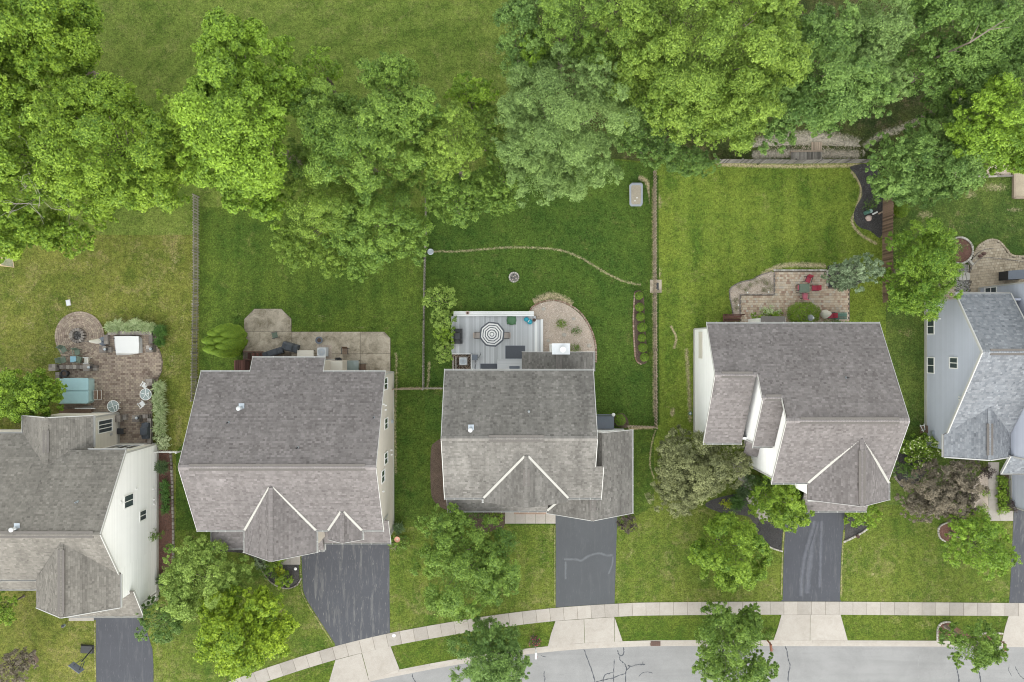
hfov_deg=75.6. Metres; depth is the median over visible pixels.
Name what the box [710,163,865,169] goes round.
retaining wall
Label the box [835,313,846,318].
garden bench
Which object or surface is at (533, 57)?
tree
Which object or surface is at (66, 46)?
tree
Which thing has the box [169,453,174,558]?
stone edging
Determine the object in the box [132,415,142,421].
stone pillar
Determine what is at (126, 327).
ornamental grass
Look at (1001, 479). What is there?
shrub
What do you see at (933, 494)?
tree
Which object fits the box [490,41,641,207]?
tree
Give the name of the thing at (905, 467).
shrub
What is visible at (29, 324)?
worn patch
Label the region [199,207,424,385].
lawn
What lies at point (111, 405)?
round table
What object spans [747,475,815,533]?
tree
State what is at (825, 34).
tree
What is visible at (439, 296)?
shrub
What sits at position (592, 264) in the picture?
worn path
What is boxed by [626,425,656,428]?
picket fence
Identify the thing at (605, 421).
side stoop
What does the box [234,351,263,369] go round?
wooden stairs
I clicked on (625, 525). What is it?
shrub
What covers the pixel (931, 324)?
window
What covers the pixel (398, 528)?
ornamental grass
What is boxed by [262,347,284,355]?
covered bench
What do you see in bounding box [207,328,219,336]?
arborvitae
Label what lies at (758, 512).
footpath
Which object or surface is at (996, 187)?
worn patch
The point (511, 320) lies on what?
turtle sandbox
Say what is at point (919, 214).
worn patch
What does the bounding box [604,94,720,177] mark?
tree
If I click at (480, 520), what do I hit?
mulch bed
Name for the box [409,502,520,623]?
tree
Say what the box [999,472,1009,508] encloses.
mulch bed
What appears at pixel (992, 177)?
worn patch
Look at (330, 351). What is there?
gravel bed
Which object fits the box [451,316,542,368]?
deck
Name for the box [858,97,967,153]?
worn path
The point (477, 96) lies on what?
tree
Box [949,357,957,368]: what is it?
window
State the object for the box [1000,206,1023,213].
worn patch
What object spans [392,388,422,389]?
picket fence
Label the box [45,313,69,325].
worn patch
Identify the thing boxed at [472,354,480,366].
smoker
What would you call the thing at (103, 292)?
lawn
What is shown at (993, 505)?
footpath
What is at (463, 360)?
air conditioner
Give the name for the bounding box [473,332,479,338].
patio chair
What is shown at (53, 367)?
stone pillar
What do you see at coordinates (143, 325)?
ornamental grass
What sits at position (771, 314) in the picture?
shrub
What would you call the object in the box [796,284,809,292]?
patio table
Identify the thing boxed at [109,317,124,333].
ornamental grass
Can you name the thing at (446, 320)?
shrub
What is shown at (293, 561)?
footpath
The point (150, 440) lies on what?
seat wall
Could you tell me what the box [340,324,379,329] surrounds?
worn patch
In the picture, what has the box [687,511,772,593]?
tree
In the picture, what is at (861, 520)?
shrub
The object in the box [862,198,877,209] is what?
shrub
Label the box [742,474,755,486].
shrub
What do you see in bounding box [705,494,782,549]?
mulch bed
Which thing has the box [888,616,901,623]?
worn patch
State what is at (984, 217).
lawn
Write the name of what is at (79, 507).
house
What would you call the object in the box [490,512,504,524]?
shrub
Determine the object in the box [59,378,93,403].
swim spa
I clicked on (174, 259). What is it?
worn patch
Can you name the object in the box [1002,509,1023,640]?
driveway
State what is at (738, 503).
ornamental grass
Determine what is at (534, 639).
shrub
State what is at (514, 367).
mat
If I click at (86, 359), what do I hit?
patio chair
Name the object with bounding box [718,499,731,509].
shrub
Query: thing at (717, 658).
tree
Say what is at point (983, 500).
sandy bed
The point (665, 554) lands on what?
worn patch
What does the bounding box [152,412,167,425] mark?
ornamental grass
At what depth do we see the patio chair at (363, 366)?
61.52 m
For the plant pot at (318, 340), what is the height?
0.450 m
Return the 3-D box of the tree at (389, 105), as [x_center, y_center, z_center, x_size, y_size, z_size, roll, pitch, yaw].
[-8.761,-17.233,54.324,7.080,15.353,8.756,-33,90,0]
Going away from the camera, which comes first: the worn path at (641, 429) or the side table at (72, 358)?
the side table at (72, 358)
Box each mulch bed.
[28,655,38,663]
[159,450,173,574]
[220,550,299,587]
[430,439,446,509]
[452,354,470,368]
[469,512,504,531]
[614,413,628,427]
[634,290,647,363]
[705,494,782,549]
[828,264,865,286]
[845,515,867,539]
[850,164,882,237]
[895,453,926,487]
[938,623,970,639]
[939,524,955,540]
[955,238,971,262]
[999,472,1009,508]
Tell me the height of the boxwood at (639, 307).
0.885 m
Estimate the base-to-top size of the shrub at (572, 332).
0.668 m
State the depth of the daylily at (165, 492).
61.52 m
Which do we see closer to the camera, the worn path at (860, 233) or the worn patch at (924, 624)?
the worn patch at (924, 624)
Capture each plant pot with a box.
[60,370,69,376]
[315,337,322,343]
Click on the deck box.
(1012, 275)
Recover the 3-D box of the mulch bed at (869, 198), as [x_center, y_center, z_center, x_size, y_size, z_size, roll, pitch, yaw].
[33.322,-13.167,61.982,3.199,0.001,6.955,0,90,0]
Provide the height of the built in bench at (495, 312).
0.690 m
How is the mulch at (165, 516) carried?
on the mulch bed at (162, 523)
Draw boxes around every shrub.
[148,528,164,541]
[152,432,170,446]
[158,442,171,449]
[254,557,268,569]
[258,565,275,579]
[263,559,285,570]
[273,564,285,576]
[275,570,293,586]
[387,535,410,549]
[421,283,457,317]
[430,309,456,334]
[432,324,454,345]
[433,340,453,363]
[465,512,489,519]
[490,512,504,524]
[529,634,540,646]
[556,319,566,329]
[570,344,580,351]
[571,326,581,335]
[616,514,637,534]
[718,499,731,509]
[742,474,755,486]
[746,473,772,500]
[750,309,783,318]
[759,305,781,315]
[765,630,773,640]
[843,504,882,529]
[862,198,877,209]
[892,460,912,476]
[899,432,945,471]
[959,459,980,473]
[978,489,990,496]
[979,463,995,478]
[994,489,1011,500]
[996,475,1010,486]
[996,483,1009,493]
[996,497,1010,511]
[997,504,1009,514]
[1007,502,1018,512]
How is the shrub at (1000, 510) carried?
on the lawn at (904, 556)
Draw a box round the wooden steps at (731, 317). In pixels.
[723,314,744,321]
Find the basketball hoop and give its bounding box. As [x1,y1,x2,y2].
[68,644,93,673]
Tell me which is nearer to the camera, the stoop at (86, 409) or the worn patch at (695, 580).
the stoop at (86, 409)
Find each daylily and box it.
[158,487,170,498]
[159,478,170,490]
[160,495,171,505]
[160,503,170,515]
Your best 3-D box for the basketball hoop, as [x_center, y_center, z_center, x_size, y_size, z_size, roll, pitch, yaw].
[-39.485,29.117,60.282,2.076,3.415,1.219,0,90,0]
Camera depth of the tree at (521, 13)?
51.39 m
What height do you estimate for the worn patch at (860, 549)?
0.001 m
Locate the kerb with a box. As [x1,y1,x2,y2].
[366,640,1023,681]
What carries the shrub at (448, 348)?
on the lawn at (607, 226)
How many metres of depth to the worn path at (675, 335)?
61.99 m
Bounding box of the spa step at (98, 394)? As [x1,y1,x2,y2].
[94,390,102,399]
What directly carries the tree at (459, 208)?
on the lawn at (607, 226)
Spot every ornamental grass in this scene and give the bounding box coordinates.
[102,321,113,332]
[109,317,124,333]
[121,321,133,333]
[128,316,143,333]
[137,321,147,333]
[145,322,156,333]
[149,391,165,404]
[150,379,166,394]
[150,422,168,435]
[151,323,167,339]
[151,401,169,416]
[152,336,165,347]
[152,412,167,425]
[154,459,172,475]
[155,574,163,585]
[392,520,404,535]
[728,492,749,513]
[735,485,750,498]
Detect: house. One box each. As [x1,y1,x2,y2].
[0,412,159,617]
[178,356,393,561]
[441,343,633,520]
[693,316,909,512]
[924,282,1023,510]
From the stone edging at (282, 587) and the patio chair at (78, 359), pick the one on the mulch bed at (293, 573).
the stone edging at (282, 587)
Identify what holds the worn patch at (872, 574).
on the lawn at (904, 556)
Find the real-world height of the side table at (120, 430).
0.505 m
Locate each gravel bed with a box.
[317,345,331,358]
[730,272,773,313]
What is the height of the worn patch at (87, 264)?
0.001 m
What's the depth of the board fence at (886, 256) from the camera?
61.26 m
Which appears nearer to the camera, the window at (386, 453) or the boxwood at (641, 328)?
the window at (386, 453)
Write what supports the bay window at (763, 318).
in the house at (816, 413)
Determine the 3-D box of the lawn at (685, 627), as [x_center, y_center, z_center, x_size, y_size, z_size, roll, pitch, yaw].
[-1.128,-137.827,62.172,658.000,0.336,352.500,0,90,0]
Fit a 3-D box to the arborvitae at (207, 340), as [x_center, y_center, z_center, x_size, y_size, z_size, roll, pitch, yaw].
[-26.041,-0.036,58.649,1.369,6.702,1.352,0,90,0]
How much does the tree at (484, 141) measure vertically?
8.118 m
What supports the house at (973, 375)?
on the lawn at (984, 217)
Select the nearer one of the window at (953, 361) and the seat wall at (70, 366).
the window at (953, 361)
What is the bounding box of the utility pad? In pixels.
[650,280,661,292]
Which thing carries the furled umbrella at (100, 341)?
on the patio at (118, 378)
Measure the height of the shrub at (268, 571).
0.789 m
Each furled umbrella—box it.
[88,337,105,345]
[820,310,832,318]
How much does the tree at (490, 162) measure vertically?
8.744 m
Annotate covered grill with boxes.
[140,422,149,438]
[281,341,299,352]
[453,329,461,343]
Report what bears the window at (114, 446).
in the house at (79, 507)
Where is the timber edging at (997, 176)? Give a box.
[955,175,1012,177]
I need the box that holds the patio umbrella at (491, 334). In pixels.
[480,322,503,346]
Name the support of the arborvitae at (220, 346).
on the lawn at (243, 268)
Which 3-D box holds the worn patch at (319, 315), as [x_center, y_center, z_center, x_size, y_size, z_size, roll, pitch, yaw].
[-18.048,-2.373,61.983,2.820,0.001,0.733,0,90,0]
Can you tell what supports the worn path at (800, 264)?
on the lawn at (722, 232)
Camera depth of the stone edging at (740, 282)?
61.89 m
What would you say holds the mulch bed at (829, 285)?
on the lawn at (722, 232)
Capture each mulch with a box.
[159,453,170,570]
[453,354,470,368]
[633,290,646,363]
[756,522,782,548]
[850,164,882,236]
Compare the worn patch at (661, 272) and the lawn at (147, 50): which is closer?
the worn patch at (661, 272)
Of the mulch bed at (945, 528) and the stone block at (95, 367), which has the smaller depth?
the stone block at (95, 367)
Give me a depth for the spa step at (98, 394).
61.66 m
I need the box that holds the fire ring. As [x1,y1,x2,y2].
[509,272,518,281]
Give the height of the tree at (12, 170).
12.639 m
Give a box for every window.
[98,418,112,433]
[106,445,142,448]
[124,492,133,509]
[139,508,146,521]
[381,468,384,483]
[384,377,387,390]
[384,417,387,429]
[384,451,387,465]
[748,316,784,321]
[927,319,934,334]
[927,357,934,373]
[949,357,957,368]
[984,287,996,291]
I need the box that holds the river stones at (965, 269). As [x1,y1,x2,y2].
[958,264,968,272]
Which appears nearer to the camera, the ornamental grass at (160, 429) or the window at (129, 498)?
the window at (129, 498)
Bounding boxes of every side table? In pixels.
[70,356,75,361]
[117,428,125,433]
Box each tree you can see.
[0,0,105,113]
[0,74,90,263]
[0,197,118,259]
[0,367,67,423]
[0,591,24,625]
[0,646,38,681]
[1,123,69,218]
[19,70,197,216]
[134,595,182,643]
[155,534,254,623]
[170,5,308,229]
[171,128,206,181]
[193,580,300,681]
[267,161,373,278]
[274,137,314,200]
[287,77,409,192]
[291,83,329,122]
[300,46,343,93]
[321,169,435,282]
[355,50,443,186]
[407,143,438,195]
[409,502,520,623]
[417,98,484,181]
[422,165,517,228]
[443,70,498,119]
[446,615,531,681]
[461,102,506,159]
[478,138,530,211]
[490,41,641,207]
[492,0,560,91]
[519,33,545,98]
[527,0,617,77]
[591,0,814,155]
[602,83,651,144]
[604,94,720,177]
[644,424,753,517]
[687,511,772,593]
[691,601,779,681]
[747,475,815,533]
[755,0,901,154]
[813,0,915,106]
[820,252,885,292]
[864,115,988,208]
[879,217,964,321]
[889,0,1023,103]
[894,458,989,522]
[913,84,974,126]
[933,71,1023,175]
[937,618,1008,673]
[940,506,1022,580]
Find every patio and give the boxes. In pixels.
[55,311,103,360]
[61,332,162,442]
[243,309,389,370]
[740,270,849,321]
[938,278,955,298]
[968,241,1023,291]
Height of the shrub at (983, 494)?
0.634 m
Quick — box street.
[370,646,1023,681]
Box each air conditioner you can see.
[317,347,328,356]
[459,357,467,364]
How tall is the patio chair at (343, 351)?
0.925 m
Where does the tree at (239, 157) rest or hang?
on the lawn at (147, 50)
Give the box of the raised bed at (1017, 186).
[1012,173,1023,198]
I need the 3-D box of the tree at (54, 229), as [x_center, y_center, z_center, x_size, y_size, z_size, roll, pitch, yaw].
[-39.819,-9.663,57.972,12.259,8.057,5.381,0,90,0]
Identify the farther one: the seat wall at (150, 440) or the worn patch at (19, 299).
the worn patch at (19, 299)
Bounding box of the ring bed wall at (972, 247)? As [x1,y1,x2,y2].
[952,236,973,263]
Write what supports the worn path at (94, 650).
on the driveway at (123, 654)
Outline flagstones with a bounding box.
[956,272,969,280]
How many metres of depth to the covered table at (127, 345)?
61.26 m
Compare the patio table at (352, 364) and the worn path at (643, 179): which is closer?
the patio table at (352, 364)
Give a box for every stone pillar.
[49,364,59,370]
[83,364,93,370]
[99,346,109,352]
[115,415,123,421]
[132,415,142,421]
[145,379,155,385]
[146,346,155,351]
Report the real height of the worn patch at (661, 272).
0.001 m
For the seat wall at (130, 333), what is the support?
on the patio at (118, 378)
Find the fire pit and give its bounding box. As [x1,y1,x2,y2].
[69,328,86,342]
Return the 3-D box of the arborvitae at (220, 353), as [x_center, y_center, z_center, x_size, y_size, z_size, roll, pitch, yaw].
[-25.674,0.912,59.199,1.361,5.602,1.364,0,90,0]
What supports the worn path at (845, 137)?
on the lawn at (905, 107)
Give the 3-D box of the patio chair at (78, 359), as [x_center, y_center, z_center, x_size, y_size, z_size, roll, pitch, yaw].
[-40.287,1.737,61.483,0.677,0.926,0.600,14,90,0]
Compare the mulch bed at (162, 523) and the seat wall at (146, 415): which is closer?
the seat wall at (146, 415)
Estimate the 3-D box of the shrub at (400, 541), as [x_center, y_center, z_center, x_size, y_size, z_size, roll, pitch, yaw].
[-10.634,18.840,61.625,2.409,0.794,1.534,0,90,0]
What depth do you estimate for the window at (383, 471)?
56.87 m
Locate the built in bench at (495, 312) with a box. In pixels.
[453,311,533,315]
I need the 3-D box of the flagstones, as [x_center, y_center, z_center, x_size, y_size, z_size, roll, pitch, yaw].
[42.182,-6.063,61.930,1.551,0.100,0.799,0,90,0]
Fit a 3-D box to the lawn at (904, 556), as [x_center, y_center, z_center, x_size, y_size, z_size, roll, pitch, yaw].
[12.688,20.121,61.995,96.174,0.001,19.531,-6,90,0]
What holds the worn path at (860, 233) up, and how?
on the lawn at (722, 232)
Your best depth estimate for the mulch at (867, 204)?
61.97 m
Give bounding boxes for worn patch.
[5,290,34,308]
[17,310,42,338]
[35,335,54,363]
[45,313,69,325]
[77,257,96,272]
[132,271,157,288]
[164,243,185,275]
[164,345,179,373]
[175,305,188,333]
[235,309,244,318]
[305,312,334,319]
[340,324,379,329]
[537,540,547,568]
[624,542,635,566]
[658,542,671,566]
[659,188,664,216]
[659,262,663,279]
[668,404,676,419]
[688,573,711,586]
[853,540,866,559]
[864,568,880,581]
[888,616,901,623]
[910,207,939,222]
[914,620,935,628]
[960,188,981,201]
[972,179,1011,194]
[983,172,1001,179]
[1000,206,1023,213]
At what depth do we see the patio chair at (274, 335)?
61.51 m
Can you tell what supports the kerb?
on the street
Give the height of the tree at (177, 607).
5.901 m
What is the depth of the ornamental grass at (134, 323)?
61.21 m
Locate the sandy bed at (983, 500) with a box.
[972,472,987,511]
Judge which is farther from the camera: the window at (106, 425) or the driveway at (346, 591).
the driveway at (346, 591)
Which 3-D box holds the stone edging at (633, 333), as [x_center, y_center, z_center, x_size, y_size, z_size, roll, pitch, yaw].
[11.574,-1.127,61.943,0.632,0.115,6.826,-5,90,0]
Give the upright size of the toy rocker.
0.394 m
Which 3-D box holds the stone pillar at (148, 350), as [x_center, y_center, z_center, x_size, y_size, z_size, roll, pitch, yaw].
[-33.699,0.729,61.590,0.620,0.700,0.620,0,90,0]
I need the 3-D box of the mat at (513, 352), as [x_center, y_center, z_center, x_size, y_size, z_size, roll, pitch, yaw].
[0.304,1.040,61.667,1.858,0.018,1.227,0,90,0]
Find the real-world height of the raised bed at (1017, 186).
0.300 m
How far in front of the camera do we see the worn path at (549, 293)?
61.99 m
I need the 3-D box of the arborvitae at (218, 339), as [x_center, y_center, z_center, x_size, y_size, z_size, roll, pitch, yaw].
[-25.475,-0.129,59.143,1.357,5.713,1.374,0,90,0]
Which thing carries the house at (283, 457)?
on the lawn at (413, 500)
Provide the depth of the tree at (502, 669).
57.22 m
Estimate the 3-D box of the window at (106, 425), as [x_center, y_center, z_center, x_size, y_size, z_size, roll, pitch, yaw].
[-36.858,7.708,59.800,0.075,2.070,1.220,0,90,0]
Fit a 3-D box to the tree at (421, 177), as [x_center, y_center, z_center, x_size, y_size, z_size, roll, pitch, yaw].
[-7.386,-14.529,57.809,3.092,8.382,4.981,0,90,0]
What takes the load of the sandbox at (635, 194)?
on the lawn at (607, 226)
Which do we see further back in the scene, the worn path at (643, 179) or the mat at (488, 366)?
the worn path at (643, 179)
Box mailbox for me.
[766,638,772,651]
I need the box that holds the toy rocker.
[524,317,532,324]
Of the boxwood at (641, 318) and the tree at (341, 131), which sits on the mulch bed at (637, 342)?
the boxwood at (641, 318)
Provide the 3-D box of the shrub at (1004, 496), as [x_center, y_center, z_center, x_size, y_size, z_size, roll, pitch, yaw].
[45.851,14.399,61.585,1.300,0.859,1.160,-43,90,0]
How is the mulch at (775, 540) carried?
on the mulch bed at (713, 504)
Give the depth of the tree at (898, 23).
49.65 m
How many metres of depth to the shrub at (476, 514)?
61.42 m
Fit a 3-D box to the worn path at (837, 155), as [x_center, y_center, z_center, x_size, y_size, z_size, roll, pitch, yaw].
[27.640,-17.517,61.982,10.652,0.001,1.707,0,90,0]
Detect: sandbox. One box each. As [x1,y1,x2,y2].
[507,314,515,324]
[629,183,642,205]
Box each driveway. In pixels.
[94,618,153,681]
[301,544,398,681]
[548,515,621,645]
[774,512,846,639]
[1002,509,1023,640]
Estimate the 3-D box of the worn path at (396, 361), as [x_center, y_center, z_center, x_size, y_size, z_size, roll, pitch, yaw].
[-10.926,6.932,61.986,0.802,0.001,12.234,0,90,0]
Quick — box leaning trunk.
[910,20,1008,68]
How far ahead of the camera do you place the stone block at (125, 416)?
61.61 m
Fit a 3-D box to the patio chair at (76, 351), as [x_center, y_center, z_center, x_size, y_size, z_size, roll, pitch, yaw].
[-40.576,0.971,61.483,0.600,0.926,0.677,-10,90,0]
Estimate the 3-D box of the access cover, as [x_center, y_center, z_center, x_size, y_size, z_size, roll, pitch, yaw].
[-41.689,-3.595,61.970,0.440,0.060,0.580,-11,90,0]
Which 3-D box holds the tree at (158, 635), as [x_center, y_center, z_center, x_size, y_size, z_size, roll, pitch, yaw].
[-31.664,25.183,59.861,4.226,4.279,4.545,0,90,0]
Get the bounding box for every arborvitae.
[201,336,216,344]
[202,345,224,354]
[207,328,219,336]
[211,346,241,357]
[213,323,244,332]
[213,334,237,342]
[215,343,245,351]
[219,328,247,339]
[221,337,247,348]
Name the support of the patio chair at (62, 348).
on the fire patio at (90, 324)
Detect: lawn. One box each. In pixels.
[0,0,528,234]
[0,235,198,681]
[150,450,1013,681]
[176,391,653,529]
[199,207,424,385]
[267,157,1007,681]
[425,152,653,429]
[530,0,1023,169]
[654,161,885,449]
[886,170,1023,504]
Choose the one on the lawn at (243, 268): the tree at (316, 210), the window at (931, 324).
the tree at (316, 210)
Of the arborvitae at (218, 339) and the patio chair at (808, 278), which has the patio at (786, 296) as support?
the patio chair at (808, 278)
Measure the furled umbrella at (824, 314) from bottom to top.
1.950 m
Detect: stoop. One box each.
[59,406,94,412]
[597,414,613,428]
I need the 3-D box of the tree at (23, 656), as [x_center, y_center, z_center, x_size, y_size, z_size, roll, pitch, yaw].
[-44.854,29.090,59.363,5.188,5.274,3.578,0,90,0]
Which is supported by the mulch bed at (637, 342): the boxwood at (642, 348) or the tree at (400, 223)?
the boxwood at (642, 348)
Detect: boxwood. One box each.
[614,414,625,425]
[635,291,642,299]
[635,303,644,311]
[636,312,645,320]
[637,322,646,331]
[638,333,645,341]
[638,343,647,352]
[640,353,648,361]
[893,202,910,217]
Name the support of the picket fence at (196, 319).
on the lawn at (103, 292)
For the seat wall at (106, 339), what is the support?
on the patio at (118, 378)
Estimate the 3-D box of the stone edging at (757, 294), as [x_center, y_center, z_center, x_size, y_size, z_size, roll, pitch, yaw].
[23.017,-4.360,61.920,5.030,0.161,1.855,-33,90,0]
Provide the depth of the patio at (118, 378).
61.92 m
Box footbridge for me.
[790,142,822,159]
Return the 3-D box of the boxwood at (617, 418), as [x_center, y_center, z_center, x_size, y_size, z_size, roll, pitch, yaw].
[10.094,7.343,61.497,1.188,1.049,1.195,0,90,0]
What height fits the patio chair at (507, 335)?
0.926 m
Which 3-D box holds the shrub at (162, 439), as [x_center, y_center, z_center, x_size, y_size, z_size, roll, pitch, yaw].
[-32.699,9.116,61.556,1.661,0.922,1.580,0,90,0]
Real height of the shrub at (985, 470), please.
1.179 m
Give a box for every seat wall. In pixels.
[55,372,61,379]
[59,365,82,368]
[104,335,109,344]
[108,331,152,334]
[143,414,150,417]
[147,418,152,443]
[149,335,154,343]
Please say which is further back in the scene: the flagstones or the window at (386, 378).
the flagstones
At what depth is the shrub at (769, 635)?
61.59 m
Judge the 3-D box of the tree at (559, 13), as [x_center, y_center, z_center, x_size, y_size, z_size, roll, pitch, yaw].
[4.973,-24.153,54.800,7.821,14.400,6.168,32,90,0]
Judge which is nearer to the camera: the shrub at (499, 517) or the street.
the shrub at (499, 517)
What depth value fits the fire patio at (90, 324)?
61.91 m
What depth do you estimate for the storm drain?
61.97 m
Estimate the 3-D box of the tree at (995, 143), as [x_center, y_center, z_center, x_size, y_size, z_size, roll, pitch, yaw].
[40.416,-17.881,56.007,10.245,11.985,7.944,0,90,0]
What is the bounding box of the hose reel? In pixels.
[427,249,433,254]
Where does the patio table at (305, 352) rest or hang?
on the patio at (371, 350)
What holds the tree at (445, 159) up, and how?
on the lawn at (147, 50)
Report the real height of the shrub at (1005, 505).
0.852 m
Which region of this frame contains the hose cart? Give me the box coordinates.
[920,424,927,432]
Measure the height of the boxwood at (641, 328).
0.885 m
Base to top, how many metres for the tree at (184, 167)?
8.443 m
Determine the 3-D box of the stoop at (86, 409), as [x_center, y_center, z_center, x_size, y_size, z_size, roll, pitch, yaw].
[-40.405,6.486,61.520,3.602,0.900,0.799,0,90,0]
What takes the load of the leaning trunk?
on the lawn at (905, 107)
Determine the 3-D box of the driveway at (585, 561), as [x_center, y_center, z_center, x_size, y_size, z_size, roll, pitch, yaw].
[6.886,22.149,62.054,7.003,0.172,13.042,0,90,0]
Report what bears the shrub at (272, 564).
on the mulch bed at (293, 573)
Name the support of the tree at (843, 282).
on the mulch bed at (829, 285)
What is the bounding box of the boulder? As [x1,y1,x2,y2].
[865,215,871,220]
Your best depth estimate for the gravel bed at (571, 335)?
61.99 m
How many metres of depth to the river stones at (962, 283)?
61.96 m
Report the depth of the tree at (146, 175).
51.04 m
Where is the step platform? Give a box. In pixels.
[497,359,521,368]
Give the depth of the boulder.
61.75 m
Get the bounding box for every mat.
[480,364,496,368]
[505,346,524,358]
[509,366,519,368]
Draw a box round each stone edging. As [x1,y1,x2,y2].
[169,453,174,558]
[262,571,301,588]
[529,299,596,361]
[633,293,641,364]
[729,271,771,313]
[739,273,774,313]
[774,269,827,285]
[843,529,866,542]
[936,621,949,640]
[937,522,947,541]
[969,248,1023,272]
[973,239,1023,257]
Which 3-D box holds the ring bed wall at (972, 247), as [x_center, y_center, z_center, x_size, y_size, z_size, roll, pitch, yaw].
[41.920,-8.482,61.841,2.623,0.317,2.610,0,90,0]
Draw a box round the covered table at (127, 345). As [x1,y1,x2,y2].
[113,336,142,354]
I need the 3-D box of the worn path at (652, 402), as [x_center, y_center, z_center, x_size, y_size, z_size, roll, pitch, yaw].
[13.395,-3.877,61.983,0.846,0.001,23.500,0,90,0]
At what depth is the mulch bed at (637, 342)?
61.98 m
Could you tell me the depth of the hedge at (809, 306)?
60.66 m
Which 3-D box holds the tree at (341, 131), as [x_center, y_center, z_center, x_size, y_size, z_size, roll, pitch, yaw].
[-13.090,-15.517,54.373,10.044,15.253,8.071,17,90,0]
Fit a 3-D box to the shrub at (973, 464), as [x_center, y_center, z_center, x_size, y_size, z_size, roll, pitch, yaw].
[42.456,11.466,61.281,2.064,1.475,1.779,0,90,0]
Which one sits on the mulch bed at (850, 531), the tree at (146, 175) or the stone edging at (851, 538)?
the stone edging at (851, 538)
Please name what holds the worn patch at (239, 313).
on the lawn at (243, 268)
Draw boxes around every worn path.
[94,620,95,681]
[299,556,334,644]
[392,350,399,479]
[400,386,442,390]
[424,360,431,387]
[429,244,642,287]
[530,288,576,306]
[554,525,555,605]
[627,425,653,430]
[636,173,649,204]
[648,429,657,479]
[650,175,659,424]
[668,324,678,349]
[682,344,692,424]
[749,124,867,164]
[750,146,862,163]
[758,260,827,274]
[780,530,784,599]
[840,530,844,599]
[848,169,879,246]
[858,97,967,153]
[880,239,887,301]
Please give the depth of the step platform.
61.50 m
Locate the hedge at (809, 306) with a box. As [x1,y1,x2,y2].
[786,301,820,321]
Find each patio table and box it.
[297,350,314,355]
[347,360,359,369]
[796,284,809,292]
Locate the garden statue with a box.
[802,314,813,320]
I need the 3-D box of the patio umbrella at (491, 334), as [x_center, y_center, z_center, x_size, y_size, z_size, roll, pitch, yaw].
[-1.803,-0.608,60.370,2.256,2.620,2.256,0,90,0]
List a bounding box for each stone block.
[93,365,98,370]
[123,414,127,419]
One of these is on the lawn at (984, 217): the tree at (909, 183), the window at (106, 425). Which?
the tree at (909, 183)
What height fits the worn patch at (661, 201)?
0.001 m
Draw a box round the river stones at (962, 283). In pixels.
[954,280,970,291]
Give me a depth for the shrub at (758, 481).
61.31 m
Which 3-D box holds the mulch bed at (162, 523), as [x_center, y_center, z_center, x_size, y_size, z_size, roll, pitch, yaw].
[-32.501,16.567,61.986,1.457,0.001,12.690,0,90,0]
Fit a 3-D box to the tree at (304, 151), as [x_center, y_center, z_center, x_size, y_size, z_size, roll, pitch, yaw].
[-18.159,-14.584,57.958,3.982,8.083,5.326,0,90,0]
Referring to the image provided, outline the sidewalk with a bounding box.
[229,602,1023,681]
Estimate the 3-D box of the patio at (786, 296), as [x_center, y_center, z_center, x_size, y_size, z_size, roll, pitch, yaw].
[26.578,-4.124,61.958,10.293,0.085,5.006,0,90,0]
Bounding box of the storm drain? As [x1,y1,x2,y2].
[650,641,659,645]
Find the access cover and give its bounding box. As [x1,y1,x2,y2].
[65,299,70,305]
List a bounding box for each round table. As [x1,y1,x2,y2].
[107,400,120,411]
[140,388,151,399]
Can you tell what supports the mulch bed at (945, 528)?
on the lawn at (904, 556)
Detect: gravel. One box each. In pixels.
[755,142,861,157]
[986,165,1010,174]
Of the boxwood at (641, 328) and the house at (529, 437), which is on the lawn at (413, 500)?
the house at (529, 437)
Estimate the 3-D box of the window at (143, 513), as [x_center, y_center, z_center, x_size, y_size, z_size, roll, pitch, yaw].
[-33.239,15.698,59.450,0.075,1.120,0.970,0,90,0]
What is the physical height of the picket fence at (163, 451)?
1.003 m
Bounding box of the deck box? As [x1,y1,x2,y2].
[999,269,1023,280]
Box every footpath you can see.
[69,618,93,620]
[281,556,299,564]
[505,512,555,523]
[733,462,771,520]
[988,462,1012,520]
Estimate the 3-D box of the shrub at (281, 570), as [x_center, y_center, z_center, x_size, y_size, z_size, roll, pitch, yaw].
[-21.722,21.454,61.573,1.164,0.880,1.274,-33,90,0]
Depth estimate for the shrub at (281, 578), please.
61.46 m
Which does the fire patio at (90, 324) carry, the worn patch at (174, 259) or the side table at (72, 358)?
the side table at (72, 358)
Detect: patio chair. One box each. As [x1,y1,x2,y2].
[54,356,67,363]
[55,345,69,353]
[70,347,80,354]
[74,356,83,362]
[83,357,88,362]
[137,400,145,408]
[271,331,277,338]
[341,347,349,353]
[361,364,365,369]
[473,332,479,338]
[504,333,510,338]
[800,293,808,299]
[802,274,813,282]
[810,285,821,290]
[826,312,837,318]
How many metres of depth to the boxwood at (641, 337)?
61.40 m
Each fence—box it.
[152,450,180,453]
[190,194,199,401]
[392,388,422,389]
[422,198,426,389]
[423,387,442,388]
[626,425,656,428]
[653,170,657,428]
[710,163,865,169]
[715,158,874,163]
[882,196,893,302]

